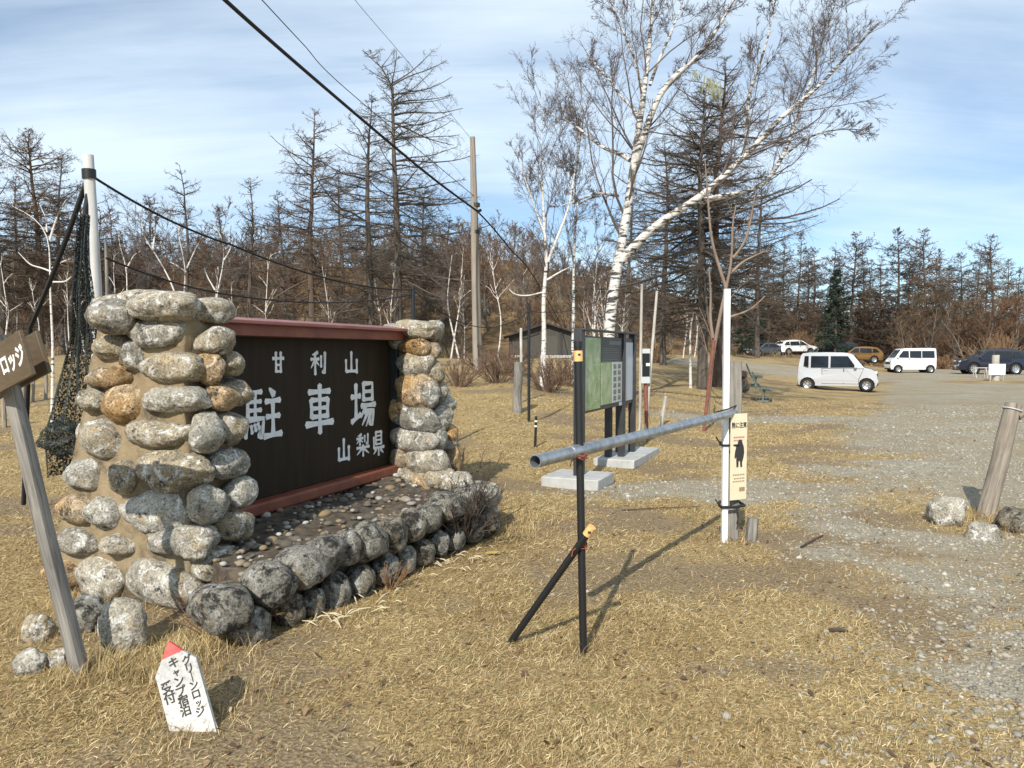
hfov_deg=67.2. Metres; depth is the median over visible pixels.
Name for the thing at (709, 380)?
rusty pole
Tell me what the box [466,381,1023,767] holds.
gravel
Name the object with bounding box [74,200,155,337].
larch tree
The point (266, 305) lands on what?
birch tree
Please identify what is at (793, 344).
parked car
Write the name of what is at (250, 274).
larch tree
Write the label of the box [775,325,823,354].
shrub
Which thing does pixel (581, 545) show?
barrier post
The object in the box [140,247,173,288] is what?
bare tree
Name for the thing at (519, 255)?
bare tree
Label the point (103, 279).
bare tree
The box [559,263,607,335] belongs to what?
bare tree
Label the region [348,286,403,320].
bare tree
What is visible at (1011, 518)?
rock
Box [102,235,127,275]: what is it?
bare tree
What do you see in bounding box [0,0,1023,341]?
sky
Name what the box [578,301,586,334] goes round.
birch tree
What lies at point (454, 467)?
shrub
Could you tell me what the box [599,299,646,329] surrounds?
bare tree
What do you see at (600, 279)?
bare tree
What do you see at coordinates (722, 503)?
white pole
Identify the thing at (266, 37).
overhead cable
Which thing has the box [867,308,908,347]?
bare tree
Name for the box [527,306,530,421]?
fence post
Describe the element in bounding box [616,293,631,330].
birch tree
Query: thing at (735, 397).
wooden post
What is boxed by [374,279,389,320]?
birch tree
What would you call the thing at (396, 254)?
larch tree
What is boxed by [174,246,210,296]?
bare tree
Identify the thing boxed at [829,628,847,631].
fallen stick
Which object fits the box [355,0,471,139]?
overhead wire
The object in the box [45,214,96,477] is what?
hanging net
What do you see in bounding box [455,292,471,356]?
birch tree
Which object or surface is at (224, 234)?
bare tree
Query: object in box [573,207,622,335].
birch tree
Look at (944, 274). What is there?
larch tree
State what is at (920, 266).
larch tree
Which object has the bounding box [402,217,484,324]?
larch tree
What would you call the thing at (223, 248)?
birch tree
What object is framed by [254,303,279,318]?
bare tree
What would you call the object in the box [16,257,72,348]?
bare tree
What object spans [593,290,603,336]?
birch tree
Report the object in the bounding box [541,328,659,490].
info board
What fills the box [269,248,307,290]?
bare tree
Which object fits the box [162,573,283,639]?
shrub
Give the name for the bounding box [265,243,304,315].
bare tree
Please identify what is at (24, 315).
bare tree
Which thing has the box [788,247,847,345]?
larch tree
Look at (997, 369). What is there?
notice board
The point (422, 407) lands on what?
stone pillar
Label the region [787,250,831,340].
larch tree
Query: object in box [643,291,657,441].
bamboo pole
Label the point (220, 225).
larch tree
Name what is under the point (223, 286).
bare tree
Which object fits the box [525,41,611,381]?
birch tree
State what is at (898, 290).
larch tree
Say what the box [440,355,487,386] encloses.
shrub
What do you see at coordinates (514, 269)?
bare tree
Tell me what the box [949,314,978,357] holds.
bare tree
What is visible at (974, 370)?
trestle
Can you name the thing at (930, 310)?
bare tree
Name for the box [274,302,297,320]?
bare tree
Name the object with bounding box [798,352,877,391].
parked car
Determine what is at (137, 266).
bare tree
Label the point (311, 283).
larch tree
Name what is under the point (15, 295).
birch tree
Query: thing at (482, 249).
bare tree
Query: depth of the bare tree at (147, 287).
54.82 m
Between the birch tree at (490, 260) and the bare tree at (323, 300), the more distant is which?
the bare tree at (323, 300)
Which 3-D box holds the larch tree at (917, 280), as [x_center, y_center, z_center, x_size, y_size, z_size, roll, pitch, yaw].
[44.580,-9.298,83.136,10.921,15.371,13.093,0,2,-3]
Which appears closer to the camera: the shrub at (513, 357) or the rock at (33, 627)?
the rock at (33, 627)
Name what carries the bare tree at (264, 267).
on the ground at (952, 390)
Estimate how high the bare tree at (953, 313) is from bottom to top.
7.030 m
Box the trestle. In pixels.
[972,367,987,377]
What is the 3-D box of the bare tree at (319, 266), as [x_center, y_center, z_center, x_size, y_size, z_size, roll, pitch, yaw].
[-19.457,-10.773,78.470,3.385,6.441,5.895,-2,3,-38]
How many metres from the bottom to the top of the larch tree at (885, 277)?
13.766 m
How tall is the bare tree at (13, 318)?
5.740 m
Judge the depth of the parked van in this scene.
59.27 m
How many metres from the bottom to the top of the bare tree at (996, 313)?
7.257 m
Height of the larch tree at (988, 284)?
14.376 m
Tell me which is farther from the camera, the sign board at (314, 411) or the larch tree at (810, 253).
the larch tree at (810, 253)
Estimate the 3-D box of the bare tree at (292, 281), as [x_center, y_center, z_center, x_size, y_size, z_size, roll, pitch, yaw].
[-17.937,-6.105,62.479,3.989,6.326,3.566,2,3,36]
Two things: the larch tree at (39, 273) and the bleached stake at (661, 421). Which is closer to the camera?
the bleached stake at (661, 421)
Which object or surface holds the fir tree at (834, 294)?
on the ground at (952, 390)
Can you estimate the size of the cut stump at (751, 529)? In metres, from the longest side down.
0.292 x 0.107 x 0.102 m
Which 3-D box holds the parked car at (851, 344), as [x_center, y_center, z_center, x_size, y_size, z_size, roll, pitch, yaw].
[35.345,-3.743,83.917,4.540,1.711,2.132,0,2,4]
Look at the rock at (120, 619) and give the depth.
4.08 m
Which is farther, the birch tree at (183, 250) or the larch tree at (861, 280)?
the larch tree at (861, 280)
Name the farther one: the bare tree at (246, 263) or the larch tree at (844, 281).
the larch tree at (844, 281)
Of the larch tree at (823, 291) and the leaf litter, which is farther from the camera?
the larch tree at (823, 291)
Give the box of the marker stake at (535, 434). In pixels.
[534,416,537,446]
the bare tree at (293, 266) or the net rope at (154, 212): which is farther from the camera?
the bare tree at (293, 266)
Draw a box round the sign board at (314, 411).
[220,317,407,516]
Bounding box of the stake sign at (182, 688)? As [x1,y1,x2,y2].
[155,641,217,731]
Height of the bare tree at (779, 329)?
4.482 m
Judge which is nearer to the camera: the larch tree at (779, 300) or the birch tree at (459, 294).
the birch tree at (459, 294)
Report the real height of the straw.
0.044 m
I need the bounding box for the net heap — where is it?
[35,414,79,459]
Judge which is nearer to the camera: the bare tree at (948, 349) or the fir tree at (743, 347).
the fir tree at (743, 347)
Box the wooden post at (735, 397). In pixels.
[728,361,741,540]
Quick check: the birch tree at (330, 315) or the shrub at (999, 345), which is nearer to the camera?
the birch tree at (330, 315)
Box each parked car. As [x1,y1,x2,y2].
[743,343,784,355]
[776,340,816,354]
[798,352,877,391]
[813,342,858,351]
[843,347,883,363]
[952,349,1023,374]
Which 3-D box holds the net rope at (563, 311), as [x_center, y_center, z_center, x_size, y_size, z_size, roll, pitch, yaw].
[1.389,-1.905,18.437,0.016,0.698,7.315,1,2,17]
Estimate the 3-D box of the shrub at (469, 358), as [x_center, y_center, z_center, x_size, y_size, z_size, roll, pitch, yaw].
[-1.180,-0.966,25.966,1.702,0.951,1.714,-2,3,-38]
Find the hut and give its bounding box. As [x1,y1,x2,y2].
[503,322,586,359]
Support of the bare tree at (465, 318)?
on the ground at (952, 390)
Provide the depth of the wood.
97.07 m
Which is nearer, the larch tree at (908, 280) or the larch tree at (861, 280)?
the larch tree at (908, 280)
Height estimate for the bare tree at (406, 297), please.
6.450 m
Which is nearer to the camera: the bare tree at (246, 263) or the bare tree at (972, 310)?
the bare tree at (246, 263)
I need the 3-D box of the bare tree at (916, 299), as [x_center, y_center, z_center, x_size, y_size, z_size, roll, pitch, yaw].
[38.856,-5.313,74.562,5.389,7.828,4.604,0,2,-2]
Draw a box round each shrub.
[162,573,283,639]
[369,560,413,589]
[414,474,526,537]
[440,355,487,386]
[441,472,502,503]
[444,430,510,482]
[451,343,504,367]
[468,346,524,383]
[483,340,540,375]
[522,349,573,392]
[531,352,573,385]
[626,379,655,407]
[636,341,676,362]
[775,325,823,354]
[936,352,954,368]
[956,328,1023,357]
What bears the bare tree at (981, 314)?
on the ground at (952, 390)
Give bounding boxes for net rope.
[97,178,411,290]
[105,257,411,302]
[415,291,528,327]
[530,300,597,312]
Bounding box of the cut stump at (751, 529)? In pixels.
[745,517,758,541]
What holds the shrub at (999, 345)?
on the ground at (952, 390)
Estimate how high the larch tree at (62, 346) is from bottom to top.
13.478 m
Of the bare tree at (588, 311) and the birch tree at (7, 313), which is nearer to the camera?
the birch tree at (7, 313)
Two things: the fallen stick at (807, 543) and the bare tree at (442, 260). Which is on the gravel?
the fallen stick at (807, 543)
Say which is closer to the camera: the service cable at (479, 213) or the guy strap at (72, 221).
the guy strap at (72, 221)
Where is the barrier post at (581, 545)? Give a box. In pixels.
[506,341,595,654]
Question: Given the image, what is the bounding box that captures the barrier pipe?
[529,409,742,467]
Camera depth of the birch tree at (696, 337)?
54.56 m
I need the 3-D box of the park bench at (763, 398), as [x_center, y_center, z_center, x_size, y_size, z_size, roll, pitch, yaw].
[8.055,0.087,24.831,0.686,0.932,1.500,1,3,19]
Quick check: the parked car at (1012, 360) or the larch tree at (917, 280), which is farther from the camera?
the larch tree at (917, 280)
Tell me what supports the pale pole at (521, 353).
on the ground at (952, 390)
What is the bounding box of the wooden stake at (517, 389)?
[513,362,522,413]
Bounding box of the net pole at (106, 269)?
[104,242,108,294]
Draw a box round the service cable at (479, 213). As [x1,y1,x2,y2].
[478,212,559,321]
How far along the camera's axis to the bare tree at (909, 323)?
83.89 m
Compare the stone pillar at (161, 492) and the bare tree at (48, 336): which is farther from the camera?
the bare tree at (48, 336)
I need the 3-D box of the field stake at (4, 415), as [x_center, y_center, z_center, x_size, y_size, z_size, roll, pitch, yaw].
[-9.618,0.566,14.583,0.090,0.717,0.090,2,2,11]
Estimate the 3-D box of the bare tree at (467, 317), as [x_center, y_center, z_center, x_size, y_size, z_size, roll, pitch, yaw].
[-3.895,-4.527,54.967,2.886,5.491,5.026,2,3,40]
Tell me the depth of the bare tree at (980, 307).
77.85 m
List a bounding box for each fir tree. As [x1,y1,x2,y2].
[730,300,756,356]
[743,294,768,345]
[812,268,856,351]
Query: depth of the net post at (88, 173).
6.56 m
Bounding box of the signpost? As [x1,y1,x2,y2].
[0,330,88,675]
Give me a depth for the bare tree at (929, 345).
78.57 m
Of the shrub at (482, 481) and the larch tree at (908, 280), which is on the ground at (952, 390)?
the larch tree at (908, 280)
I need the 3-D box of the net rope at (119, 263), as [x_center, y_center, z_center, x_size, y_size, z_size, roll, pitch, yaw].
[-2.547,-1.070,8.836,0.240,0.253,4.824,1,3,26]
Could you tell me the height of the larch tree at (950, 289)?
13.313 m
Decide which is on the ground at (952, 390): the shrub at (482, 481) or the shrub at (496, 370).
the shrub at (496, 370)
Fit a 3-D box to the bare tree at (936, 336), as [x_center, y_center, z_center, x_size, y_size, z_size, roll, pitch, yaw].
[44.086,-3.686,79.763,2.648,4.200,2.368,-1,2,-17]
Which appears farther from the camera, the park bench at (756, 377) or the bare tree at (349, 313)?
the bare tree at (349, 313)
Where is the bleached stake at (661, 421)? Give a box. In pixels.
[659,396,667,424]
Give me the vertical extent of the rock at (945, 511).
0.338 m
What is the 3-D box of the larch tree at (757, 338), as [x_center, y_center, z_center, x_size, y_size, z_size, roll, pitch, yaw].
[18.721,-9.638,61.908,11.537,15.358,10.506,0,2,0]
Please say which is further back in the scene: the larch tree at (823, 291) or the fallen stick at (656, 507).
the larch tree at (823, 291)
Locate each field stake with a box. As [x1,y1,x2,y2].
[1,398,6,427]
[21,386,24,400]
[31,381,34,401]
[44,374,47,399]
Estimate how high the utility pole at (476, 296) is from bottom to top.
8.043 m
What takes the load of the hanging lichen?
hanging from the birch tree at (622, 255)
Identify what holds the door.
in the hut
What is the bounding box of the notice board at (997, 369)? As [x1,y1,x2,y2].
[988,355,1005,380]
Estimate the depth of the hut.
49.91 m
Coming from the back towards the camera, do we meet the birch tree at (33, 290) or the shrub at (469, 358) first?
the birch tree at (33, 290)
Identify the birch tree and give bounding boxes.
[0,253,21,334]
[2,259,29,331]
[10,195,72,430]
[27,278,48,330]
[58,267,70,355]
[58,285,66,352]
[63,261,85,354]
[99,187,174,290]
[99,213,162,290]
[109,252,124,293]
[156,196,210,297]
[182,197,254,298]
[210,266,218,296]
[254,253,276,318]
[317,265,337,322]
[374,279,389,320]
[381,263,397,323]
[435,240,467,360]
[450,243,471,358]
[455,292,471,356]
[486,252,512,357]
[496,44,611,386]
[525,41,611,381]
[538,0,914,336]
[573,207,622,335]
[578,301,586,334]
[582,257,600,328]
[592,277,607,324]
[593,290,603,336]
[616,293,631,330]
[679,221,719,387]
[679,281,694,357]
[693,296,697,356]
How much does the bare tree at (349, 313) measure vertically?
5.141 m
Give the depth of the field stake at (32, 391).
18.99 m
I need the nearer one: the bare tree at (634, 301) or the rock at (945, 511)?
the rock at (945, 511)
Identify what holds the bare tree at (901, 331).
on the ground at (952, 390)
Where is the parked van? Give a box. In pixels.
[884,348,936,372]
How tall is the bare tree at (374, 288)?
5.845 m
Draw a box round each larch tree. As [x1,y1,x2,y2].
[0,126,120,343]
[0,151,61,336]
[0,174,77,330]
[1,149,119,354]
[44,187,123,353]
[66,207,143,311]
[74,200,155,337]
[102,193,182,292]
[127,162,238,296]
[178,204,256,315]
[195,177,296,319]
[232,107,385,322]
[232,190,330,320]
[271,93,422,325]
[283,165,393,323]
[330,44,518,322]
[374,185,481,338]
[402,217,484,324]
[557,78,825,389]
[568,193,684,343]
[599,135,697,365]
[601,54,855,387]
[677,169,831,357]
[733,244,805,354]
[760,259,809,342]
[764,240,805,354]
[768,233,824,342]
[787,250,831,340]
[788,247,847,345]
[805,231,908,347]
[810,246,857,340]
[832,263,859,337]
[846,251,886,340]
[847,259,890,354]
[854,255,900,360]
[863,227,998,361]
[864,227,955,357]
[876,254,950,355]
[885,251,927,346]
[912,249,969,358]
[918,258,971,343]
[927,265,983,363]
[940,252,982,360]
[943,234,1023,357]
[959,245,997,325]
[966,260,1012,353]
[982,259,1023,348]
[994,267,1023,348]
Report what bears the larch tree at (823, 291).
on the ground at (952, 390)
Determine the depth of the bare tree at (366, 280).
69.33 m
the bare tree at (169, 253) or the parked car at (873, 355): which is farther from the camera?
the parked car at (873, 355)
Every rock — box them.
[12,647,47,674]
[20,614,56,642]
[47,647,67,669]
[73,592,103,632]
[96,596,148,653]
[925,496,966,526]
[963,521,1002,540]
[994,506,1023,533]
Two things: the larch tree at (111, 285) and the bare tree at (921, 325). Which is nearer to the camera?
the larch tree at (111, 285)
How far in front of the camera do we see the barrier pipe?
4.45 m
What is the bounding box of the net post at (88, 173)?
[81,154,101,352]
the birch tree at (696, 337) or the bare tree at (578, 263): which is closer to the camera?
the birch tree at (696, 337)
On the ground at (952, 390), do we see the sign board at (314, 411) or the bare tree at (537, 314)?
the bare tree at (537, 314)
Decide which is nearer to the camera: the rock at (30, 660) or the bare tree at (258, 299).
the rock at (30, 660)
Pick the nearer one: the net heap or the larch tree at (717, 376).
the net heap
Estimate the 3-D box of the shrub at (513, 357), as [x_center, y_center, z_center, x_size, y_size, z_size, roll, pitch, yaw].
[-0.077,-0.825,23.999,1.842,1.143,1.791,1,3,21]
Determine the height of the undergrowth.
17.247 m
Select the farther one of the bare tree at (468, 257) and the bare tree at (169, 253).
the bare tree at (468, 257)
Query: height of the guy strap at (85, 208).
1.022 m
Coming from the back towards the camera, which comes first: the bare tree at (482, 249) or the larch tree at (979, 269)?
the larch tree at (979, 269)
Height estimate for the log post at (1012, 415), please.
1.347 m
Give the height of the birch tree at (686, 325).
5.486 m
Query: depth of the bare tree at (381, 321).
55.02 m
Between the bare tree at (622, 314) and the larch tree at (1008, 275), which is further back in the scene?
the larch tree at (1008, 275)
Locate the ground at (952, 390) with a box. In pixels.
[0,260,1023,767]
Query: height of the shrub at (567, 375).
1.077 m
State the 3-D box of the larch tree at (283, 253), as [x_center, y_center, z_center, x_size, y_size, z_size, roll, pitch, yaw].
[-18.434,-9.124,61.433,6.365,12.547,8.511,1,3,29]
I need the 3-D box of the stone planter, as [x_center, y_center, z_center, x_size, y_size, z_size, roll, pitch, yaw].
[-1.265,1.120,6.055,1.822,0.559,4.158,1,3,21]
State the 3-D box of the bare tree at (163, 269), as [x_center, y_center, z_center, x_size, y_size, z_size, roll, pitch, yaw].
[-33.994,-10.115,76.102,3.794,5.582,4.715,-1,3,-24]
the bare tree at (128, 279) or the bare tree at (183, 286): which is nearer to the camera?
the bare tree at (183, 286)
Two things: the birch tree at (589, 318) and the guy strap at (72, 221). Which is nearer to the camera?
the guy strap at (72, 221)
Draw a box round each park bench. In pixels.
[746,364,762,386]
[750,372,772,401]
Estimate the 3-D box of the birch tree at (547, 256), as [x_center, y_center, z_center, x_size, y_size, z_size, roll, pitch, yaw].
[0.984,-4.642,21.982,2.974,10.025,2.438,-1,3,-19]
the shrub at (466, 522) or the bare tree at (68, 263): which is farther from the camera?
the bare tree at (68, 263)
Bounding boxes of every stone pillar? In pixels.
[40,289,263,609]
[383,319,464,485]
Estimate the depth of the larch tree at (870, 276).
91.59 m
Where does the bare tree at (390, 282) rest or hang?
on the ground at (952, 390)
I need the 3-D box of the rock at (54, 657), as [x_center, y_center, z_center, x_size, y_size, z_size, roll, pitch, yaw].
[-2.293,1.395,3.896,0.112,0.125,0.099,0,2,0]
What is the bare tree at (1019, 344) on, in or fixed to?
on the ground at (952, 390)
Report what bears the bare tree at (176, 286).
on the ground at (952, 390)
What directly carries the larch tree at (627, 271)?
on the ground at (952, 390)
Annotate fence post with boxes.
[410,286,415,319]
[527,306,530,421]
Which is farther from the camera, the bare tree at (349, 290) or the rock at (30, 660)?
the bare tree at (349, 290)
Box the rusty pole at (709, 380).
[702,340,715,431]
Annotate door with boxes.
[541,336,557,354]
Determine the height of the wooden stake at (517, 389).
1.188 m
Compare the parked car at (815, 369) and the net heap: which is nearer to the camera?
the net heap
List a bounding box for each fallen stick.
[622,506,699,510]
[800,534,823,547]
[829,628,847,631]
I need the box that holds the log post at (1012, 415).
[976,402,1023,517]
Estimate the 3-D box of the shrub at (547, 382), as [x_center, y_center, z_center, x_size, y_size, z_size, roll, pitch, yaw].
[0.989,-0.375,20.945,1.641,1.214,1.365,-1,2,-14]
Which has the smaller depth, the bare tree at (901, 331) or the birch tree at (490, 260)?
the birch tree at (490, 260)
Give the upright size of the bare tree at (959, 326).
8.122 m
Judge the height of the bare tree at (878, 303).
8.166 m
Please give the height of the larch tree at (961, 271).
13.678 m
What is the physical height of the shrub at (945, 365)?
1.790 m
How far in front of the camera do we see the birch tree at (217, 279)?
43.11 m
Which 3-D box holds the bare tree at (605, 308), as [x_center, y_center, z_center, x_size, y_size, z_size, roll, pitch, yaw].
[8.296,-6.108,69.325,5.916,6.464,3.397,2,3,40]
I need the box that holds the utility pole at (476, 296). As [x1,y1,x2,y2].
[470,136,482,369]
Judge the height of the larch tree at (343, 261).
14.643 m
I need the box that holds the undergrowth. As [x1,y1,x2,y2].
[10,260,950,367]
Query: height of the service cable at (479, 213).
2.794 m
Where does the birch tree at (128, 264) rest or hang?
on the ground at (952, 390)
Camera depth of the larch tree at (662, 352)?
37.72 m
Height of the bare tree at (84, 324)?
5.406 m
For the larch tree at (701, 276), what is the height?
10.888 m
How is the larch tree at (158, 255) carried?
on the ground at (952, 390)
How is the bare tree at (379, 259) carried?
on the ground at (952, 390)
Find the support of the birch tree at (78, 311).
on the ground at (952, 390)
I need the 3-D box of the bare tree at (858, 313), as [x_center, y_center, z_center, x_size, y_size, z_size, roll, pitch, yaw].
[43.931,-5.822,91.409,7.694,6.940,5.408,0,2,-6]
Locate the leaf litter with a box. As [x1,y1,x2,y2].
[1,415,1023,767]
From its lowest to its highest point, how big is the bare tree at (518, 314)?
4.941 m
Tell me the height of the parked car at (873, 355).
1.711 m
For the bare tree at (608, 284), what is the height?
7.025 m
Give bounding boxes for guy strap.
[21,181,83,504]
[71,193,88,300]
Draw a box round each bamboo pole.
[638,284,642,430]
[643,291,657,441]
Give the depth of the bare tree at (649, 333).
80.92 m
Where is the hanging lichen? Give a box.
[692,70,722,104]
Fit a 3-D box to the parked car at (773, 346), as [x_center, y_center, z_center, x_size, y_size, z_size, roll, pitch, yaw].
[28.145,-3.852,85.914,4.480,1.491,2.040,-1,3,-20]
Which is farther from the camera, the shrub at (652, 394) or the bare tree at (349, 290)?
the bare tree at (349, 290)
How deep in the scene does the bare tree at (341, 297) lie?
55.45 m
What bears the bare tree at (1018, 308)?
on the ground at (952, 390)
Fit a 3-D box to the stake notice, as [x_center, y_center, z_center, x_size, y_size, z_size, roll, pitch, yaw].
[2.319,0.249,13.417,0.163,1.727,0.132,0,2,0]
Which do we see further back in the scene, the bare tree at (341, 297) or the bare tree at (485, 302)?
the bare tree at (485, 302)
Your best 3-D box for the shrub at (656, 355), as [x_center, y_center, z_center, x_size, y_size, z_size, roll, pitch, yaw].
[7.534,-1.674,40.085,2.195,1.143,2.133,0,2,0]
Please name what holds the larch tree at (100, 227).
on the ground at (952, 390)
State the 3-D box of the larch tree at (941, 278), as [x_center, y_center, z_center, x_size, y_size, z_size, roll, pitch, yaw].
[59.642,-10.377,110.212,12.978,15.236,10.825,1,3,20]
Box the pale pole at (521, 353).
[520,328,522,361]
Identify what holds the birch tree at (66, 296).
on the ground at (952, 390)
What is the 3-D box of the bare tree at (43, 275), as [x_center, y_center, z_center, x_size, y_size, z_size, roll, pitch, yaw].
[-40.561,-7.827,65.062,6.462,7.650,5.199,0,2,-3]
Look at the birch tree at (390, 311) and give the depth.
45.03 m
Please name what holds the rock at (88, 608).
on the ground at (952, 390)
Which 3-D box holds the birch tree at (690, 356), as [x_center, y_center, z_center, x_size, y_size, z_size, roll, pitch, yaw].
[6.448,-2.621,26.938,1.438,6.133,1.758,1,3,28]
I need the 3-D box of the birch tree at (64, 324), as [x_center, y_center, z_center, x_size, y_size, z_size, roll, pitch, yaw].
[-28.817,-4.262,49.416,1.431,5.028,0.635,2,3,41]
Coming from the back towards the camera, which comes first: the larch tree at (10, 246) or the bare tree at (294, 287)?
the bare tree at (294, 287)
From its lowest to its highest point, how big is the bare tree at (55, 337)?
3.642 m
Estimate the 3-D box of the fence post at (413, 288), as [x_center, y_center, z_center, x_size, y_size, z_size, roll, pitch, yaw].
[-1.408,-0.045,11.008,0.079,2.696,0.081,0,2,0]
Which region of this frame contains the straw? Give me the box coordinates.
[302,545,520,627]
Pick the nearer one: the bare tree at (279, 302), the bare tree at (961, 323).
the bare tree at (279, 302)
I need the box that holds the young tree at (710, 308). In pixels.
[680,160,769,414]
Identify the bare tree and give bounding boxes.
[4,250,69,335]
[4,277,59,337]
[7,281,34,335]
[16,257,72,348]
[30,285,74,340]
[44,311,70,346]
[61,250,84,288]
[70,280,104,351]
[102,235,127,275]
[102,274,129,293]
[104,280,152,293]
[109,244,153,290]
[109,251,151,288]
[116,268,137,292]
[117,272,147,293]
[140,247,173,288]
[151,257,177,288]
[155,270,204,296]
[159,240,203,296]
[161,253,242,301]
[162,273,204,294]
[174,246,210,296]
[189,233,230,294]
[196,248,259,316]
[201,267,239,311]
[202,243,239,293]
[239,242,278,317]
[241,260,265,314]
[242,272,287,319]
[242,275,272,318]
[243,245,288,297]
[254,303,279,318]
[259,258,340,320]
[259,288,306,319]
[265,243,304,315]
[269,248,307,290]
[272,275,306,320]
[274,254,306,312]
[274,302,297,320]
[299,251,336,306]
[307,280,333,322]
[319,283,353,323]
[325,253,348,296]
[333,291,386,325]
[335,269,363,300]
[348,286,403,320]
[352,260,391,323]
[354,265,390,318]
[356,240,391,282]
[378,265,408,308]
[378,305,393,325]
[383,266,421,317]
[385,257,455,318]
[403,244,429,298]
[404,276,434,319]
[416,235,470,312]
[420,290,463,357]
[436,235,465,296]
[437,284,481,357]
[450,300,471,334]
[455,225,507,315]
[456,243,506,331]
[456,244,486,290]
[460,252,515,303]
[466,230,499,287]
[491,226,535,304]
[500,245,528,302]
[501,268,541,330]
[504,289,538,332]
[509,230,551,312]
[522,299,554,328]
[528,259,548,304]
[531,266,593,329]
[546,257,571,325]
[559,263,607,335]
[562,258,590,317]
[571,292,606,335]
[576,283,635,333]
[578,265,623,303]
[599,267,624,308]
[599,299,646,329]
[616,275,638,336]
[635,296,669,347]
[770,318,794,341]
[854,306,905,359]
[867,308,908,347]
[870,300,903,352]
[882,302,929,347]
[886,290,942,347]
[887,312,914,347]
[892,320,918,352]
[896,288,933,344]
[898,305,945,347]
[917,324,944,356]
[918,291,954,360]
[926,285,977,359]
[928,330,948,366]
[931,306,1009,358]
[933,334,966,359]
[941,304,993,355]
[946,297,1017,350]
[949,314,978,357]
[950,290,986,356]
[953,294,1021,350]
[957,299,1022,348]
[965,298,1007,349]
[968,304,1005,350]
[993,287,1023,349]
[995,313,1022,348]
[1005,325,1023,350]
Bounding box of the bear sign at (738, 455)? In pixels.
[730,413,746,500]
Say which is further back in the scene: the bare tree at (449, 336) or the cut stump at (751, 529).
the bare tree at (449, 336)
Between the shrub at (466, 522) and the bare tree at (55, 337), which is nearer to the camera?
the shrub at (466, 522)
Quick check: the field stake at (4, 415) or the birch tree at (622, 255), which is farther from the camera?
the birch tree at (622, 255)
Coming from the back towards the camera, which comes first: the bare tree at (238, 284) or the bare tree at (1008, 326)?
the bare tree at (1008, 326)
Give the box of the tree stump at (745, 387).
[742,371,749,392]
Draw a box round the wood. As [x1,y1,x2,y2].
[1,209,1022,358]
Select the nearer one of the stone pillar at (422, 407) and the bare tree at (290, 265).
the stone pillar at (422, 407)
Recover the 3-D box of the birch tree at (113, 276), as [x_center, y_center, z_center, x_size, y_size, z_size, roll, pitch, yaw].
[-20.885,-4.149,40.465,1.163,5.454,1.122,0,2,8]
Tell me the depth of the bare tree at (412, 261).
77.27 m
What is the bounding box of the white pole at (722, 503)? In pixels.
[715,289,745,542]
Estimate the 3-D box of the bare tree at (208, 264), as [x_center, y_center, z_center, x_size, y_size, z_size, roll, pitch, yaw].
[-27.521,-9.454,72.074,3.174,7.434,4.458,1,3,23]
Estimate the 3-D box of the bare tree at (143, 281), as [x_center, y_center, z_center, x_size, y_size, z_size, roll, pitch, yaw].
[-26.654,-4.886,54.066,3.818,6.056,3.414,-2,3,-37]
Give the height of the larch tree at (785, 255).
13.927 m
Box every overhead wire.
[262,0,473,195]
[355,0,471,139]
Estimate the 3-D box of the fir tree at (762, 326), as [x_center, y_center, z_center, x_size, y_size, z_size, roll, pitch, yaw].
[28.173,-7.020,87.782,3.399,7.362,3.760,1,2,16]
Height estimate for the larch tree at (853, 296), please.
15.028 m
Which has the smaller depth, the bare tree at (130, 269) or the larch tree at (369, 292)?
the larch tree at (369, 292)
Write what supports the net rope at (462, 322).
attached to the fence post at (413, 288)
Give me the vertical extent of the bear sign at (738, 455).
0.725 m
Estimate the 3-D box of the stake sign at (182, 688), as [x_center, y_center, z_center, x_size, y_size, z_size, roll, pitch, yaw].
[-1.377,1.359,3.280,0.313,0.478,0.134,2,3,37]
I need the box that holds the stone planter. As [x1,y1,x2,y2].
[186,468,501,645]
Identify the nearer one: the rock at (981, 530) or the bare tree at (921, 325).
the rock at (981, 530)
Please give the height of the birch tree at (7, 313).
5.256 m
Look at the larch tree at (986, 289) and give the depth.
103.70 m
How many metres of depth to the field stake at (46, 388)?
19.30 m
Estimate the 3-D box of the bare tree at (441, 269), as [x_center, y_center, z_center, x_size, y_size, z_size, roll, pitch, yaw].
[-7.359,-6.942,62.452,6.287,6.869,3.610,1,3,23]
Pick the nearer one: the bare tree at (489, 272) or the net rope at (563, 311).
the net rope at (563, 311)
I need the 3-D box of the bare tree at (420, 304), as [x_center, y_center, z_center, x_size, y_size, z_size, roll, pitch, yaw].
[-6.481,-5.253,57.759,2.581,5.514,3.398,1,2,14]
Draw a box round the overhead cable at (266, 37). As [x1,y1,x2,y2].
[222,0,477,211]
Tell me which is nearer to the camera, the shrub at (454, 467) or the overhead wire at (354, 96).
the shrub at (454, 467)
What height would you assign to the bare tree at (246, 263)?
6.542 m
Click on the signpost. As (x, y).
(24, 360)
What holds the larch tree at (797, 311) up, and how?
on the ground at (952, 390)
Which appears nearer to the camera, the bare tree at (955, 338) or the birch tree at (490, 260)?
the birch tree at (490, 260)
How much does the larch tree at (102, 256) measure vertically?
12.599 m
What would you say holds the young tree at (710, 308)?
on the ground at (952, 390)
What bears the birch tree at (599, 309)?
on the ground at (952, 390)
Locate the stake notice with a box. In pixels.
[641,349,649,441]
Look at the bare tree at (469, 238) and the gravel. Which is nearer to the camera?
the gravel

